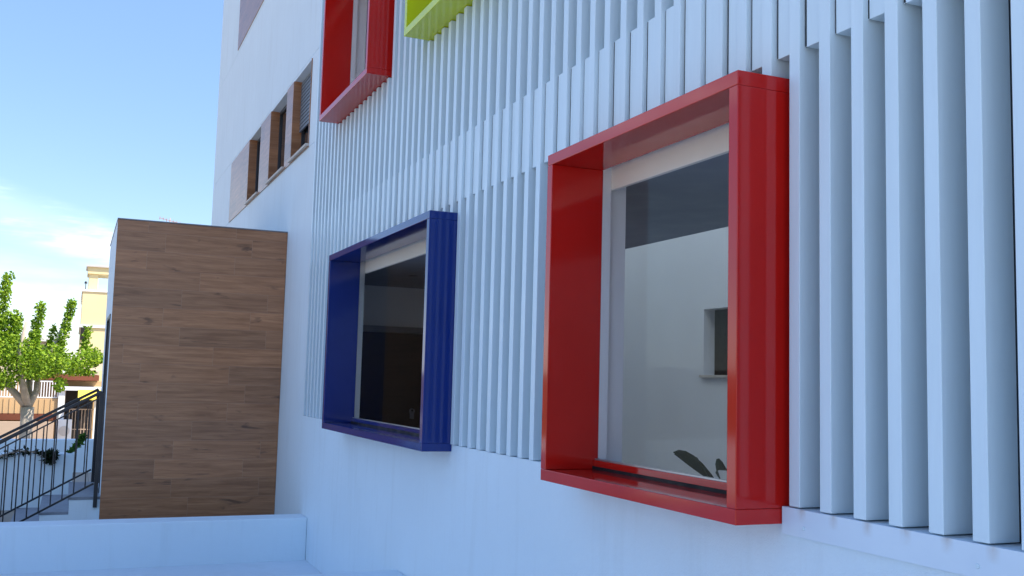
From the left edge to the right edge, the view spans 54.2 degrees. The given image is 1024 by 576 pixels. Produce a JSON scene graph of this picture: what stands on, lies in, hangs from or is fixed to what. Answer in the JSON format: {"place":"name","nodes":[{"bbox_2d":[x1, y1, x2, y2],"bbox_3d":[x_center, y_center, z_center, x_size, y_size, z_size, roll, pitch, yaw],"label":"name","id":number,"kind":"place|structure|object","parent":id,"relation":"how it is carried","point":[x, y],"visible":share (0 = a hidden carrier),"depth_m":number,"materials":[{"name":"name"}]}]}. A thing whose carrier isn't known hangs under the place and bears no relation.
{"place":"outdoors","nodes":[
{"label":"outdoors","id":0,"kind":"place"},
{"bbox_2d":[0,472,90,521],"bbox_3d":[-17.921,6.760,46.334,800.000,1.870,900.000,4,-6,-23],"label":"ground","id":1,"kind":"structure","parent":0,"point":[8,517],"depth_m":17.51,"materials":[{"name":"grey concrete"}]},
{"bbox_2d":[0,421,53,438],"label":"garden parapet","id":2,"kind":"structure","parent":1,"relation":"on","point":[6,426],"depth_m":38.71,"materials":[{"name":"beige paint"}]},
{"bbox_2d":[0,337,65,377],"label":"cream house","id":3,"kind":"structure","parent":1,"relation":"on","point":[43,341],"depth_m":51.43,"materials":[{"name":"white paint"}]},
{"bbox_2d":[0,452,73,509],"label":"parapet","id":4,"kind":"structure","parent":1,"relation":"on","point":[58,476],"depth_m":13.84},
{"bbox_2d":[0,445,59,464],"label":"leafy branch","id":5,"kind":"object","parent":4,"relation":"on","point":[49,455],"visible":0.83,"depth_m":13.85,"materials":[{"name":"green plant"}]},
{"bbox_2d":[66,432,87,452],"bbox_3d":[-6.177,2.228,14.191,0.309,0.376,0.168,4,-6,-23],"label":"young plant","id":6,"kind":"object","parent":4,"relation":"on","point":[81,439],"visible":0.87,"depth_m":14.19,"materials":[{"name":"green plant"}]},
{"bbox_2d":[0,439,93,471],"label":"parapet","id":7,"kind":"structure","parent":1,"relation":"on","point":[60,447],"depth_m":18.96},
{"bbox_2d":[0,271,102,438],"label":"leafy tree","id":8,"kind":"object","parent":1,"relation":"on","point":[17,352],"visible":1,"depth_m":25.80,"materials":[{"name":"green plant"}]},
{"bbox_2d":[0,350,103,438],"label":"ochre house","id":9,"kind":"structure","parent":1,"relation":"on","point":[48,399],"depth_m":40.30,"materials":[{"name":"paint"}]},
{"bbox_2d":[56,419,71,438],"bbox_3d":[-17.801,5.724,39.717,0.550,1.000,0.260,4,-6,-23],"label":"air conditioner","id":10,"kind":"object","parent":9,"relation":"attached to","point":[61,432],"visible":0.49,"depth_m":39.62,"materials":[{"name":"white paint"}]},
{"bbox_2d":[10,482,99,521],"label":"entrance steps","id":11,"kind":"structure","parent":1,"relation":"on","point":[78,506],"depth_m":11.60,"materials":[{"name":"white concrete"}]},
{"bbox_2d":[0,388,99,516],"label":"railing","id":12,"kind":"object","parent":11,"relation":"on","point":[95,431],"visible":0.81,"depth_m":13.02,"materials":[{"name":"black metal"}]},
{"bbox_2d":[0,391,103,521],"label":"railing","id":13,"kind":"object","parent":11,"relation":"on","point":[98,447],"visible":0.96,"depth_m":11.46,"materials":[{"name":"black metal"}]},
{"bbox_2d":[78,265,108,380],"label":"yellow house","id":14,"kind":"structure","parent":1,"relation":"on","point":[94,304],"depth_m":46.24,"materials":[{"name":"yellow paint"},{"name":"cream stone"}]},
{"bbox_2d":[80,327,87,339],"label":"window","id":15,"kind":"structure","parent":14,"relation":"in","point":[82,328],"depth_m":45.83,"materials":[{"name":"grey glass"}]},
{"bbox_2d":[98,218,287,518],"bbox_3d":[-4.368,1.299,13.331,2.003,3.939,2.876,4,-6,-23],"label":"entrance porch","id":16,"kind":"object","parent":1,"relation":"on","point":[191,369],"visible":0.73,"depth_m":12.03,"materials":[{"name":"brown wood"}]},
{"bbox_2d":[98,314,110,492],"bbox_3d":[-5.099,1.438,12.702,0.182,2.155,1.200,4,-6,-23],"label":"door","id":17,"kind":"structure","parent":16,"relation":"in","point":[109,317],"depth_m":12.83,"materials":[{"name":"metal"}]},
{"bbox_2d":[211,0,1023,575],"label":"building","id":18,"kind":"structure","parent":1,"relation":"on","point":[565,280],"depth_m":5.05,"materials":[{"name":"white paint"}]},
{"bbox_2d":[244,137,260,204],"bbox_3d":[-3.938,-1.886,15.510,0.205,1.059,1.140,4,-6,-23],"label":"window","id":19,"kind":"structure","parent":18,"relation":"in","point":[254,147],"depth_m":15.99,"materials":[{"name":"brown wood"}]},
{"bbox_2d":[265,104,286,184],"bbox_3d":[-3.150,-2.034,13.710,0.205,1.059,1.240,4,-6,-23],"label":"window","id":20,"kind":"structure","parent":18,"relation":"in","point":[277,130],"depth_m":14.23,"materials":[{"name":"brown wood"}]},
{"bbox_2d":[287,73,310,162],"bbox_3d":[-2.532,-2.151,12.299,0.205,1.059,1.090,4,-6,-23],"label":"window","id":21,"kind":"structure","parent":18,"relation":"in","point":[301,96],"depth_m":12.72,"materials":[{"name":"brown wood"}]},
{"bbox_2d":[319,0,394,123],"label":"box window","id":22,"kind":"structure","parent":18,"relation":"in","point":[341,93],"depth_m":10.20,"materials":[{"name":"red paint"}]},
{"bbox_2d":[322,210,457,451],"bbox_3d":[-1.002,0.401,8.144,0.365,1.627,2.941,4,-6,-23],"label":"box window","id":23,"kind":"structure","parent":18,"relation":"in","point":[432,233],"depth_m":7.87,"materials":[{"name":"blue paint"}]},
{"bbox_2d":[359,325,422,427],"bbox_3d":[-1.372,1.531,12.152,1.120,2.115,0.068,4,-6,-23],"label":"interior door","id":24,"kind":"structure","parent":18,"relation":"in","point":[391,364],"depth_m":12.14,"materials":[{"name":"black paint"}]},
{"bbox_2d":[404,0,472,40],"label":"box window","id":25,"kind":"structure","parent":18,"relation":"in","point":[424,19],"depth_m":7.36,"materials":[{"name":"paint"}]},
{"bbox_2d":[541,70,789,525],"bbox_3d":[0.649,0.088,4.374,0.365,1.635,1.602,4,-6,-23],"label":"box window","id":26,"kind":"structure","parent":18,"relation":"in","point":[744,115],"depth_m":4.10,"materials":[{"name":"red paint"}]},
{"bbox_2d":[673,450,726,478],"bbox_3d":[1.264,1.391,4.835,0.894,1.162,0.483,2,-5,-3],"label":"potted plant","id":27,"kind":"object","parent":18,"relation":"on","point":[693,462],"visible":0.19,"depth_m":4.97,"materials":[{"name":"green plant"}]},
{"bbox_2d":[0,0,223,372],"label":"sky","id":28,"kind":"structure","parent":0,"point":[109,108],"materials":[{"name":"blue"}]},
{"bbox_2d":[0,560,321,575],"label":"pavement","id":29,"kind":"structure","parent":0,"point":[286,568],"depth_m":9.81,"materials":[{"name":"grey concrete"}]},
{"bbox_2d":[0,514,306,573],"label":"parapet","id":30,"kind":"structure","parent":29,"relation":"on","point":[47,546],"depth_m":9.97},
{"bbox_2d":[287,570,404,575],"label":"parapet","id":31,"kind":"structure","parent":29,"relation":"on","point":[383,573],"depth_m":7.45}
]}

